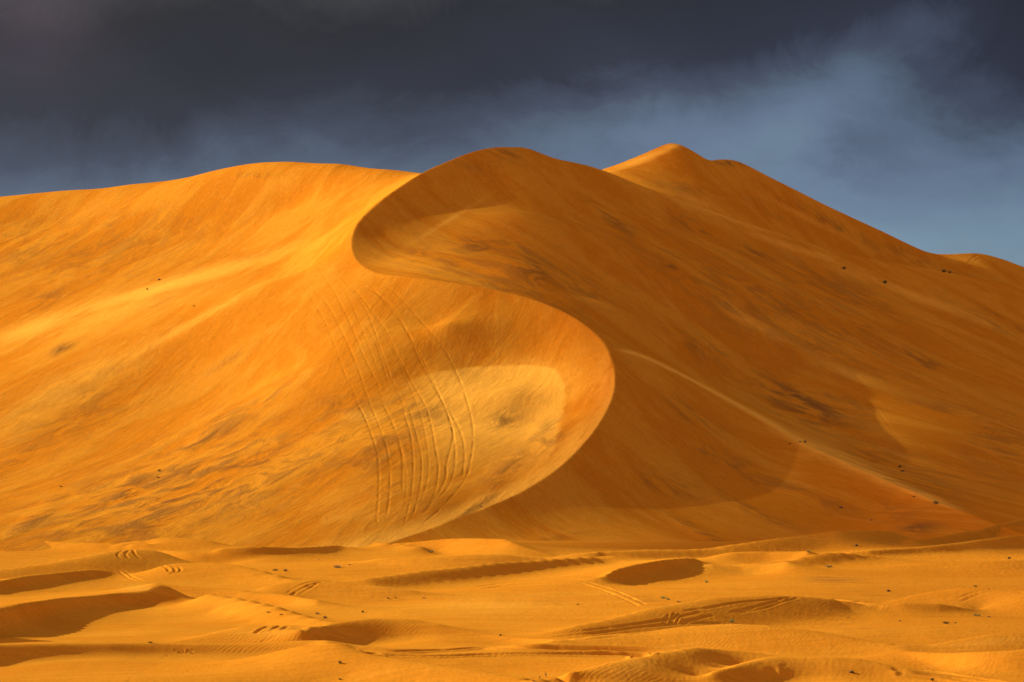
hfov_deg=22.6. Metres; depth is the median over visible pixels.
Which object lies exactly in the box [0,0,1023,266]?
sky
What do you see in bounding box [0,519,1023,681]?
sand ground
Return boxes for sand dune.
[0,147,1023,550]
[602,143,1023,285]
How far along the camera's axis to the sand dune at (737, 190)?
1007.46 m

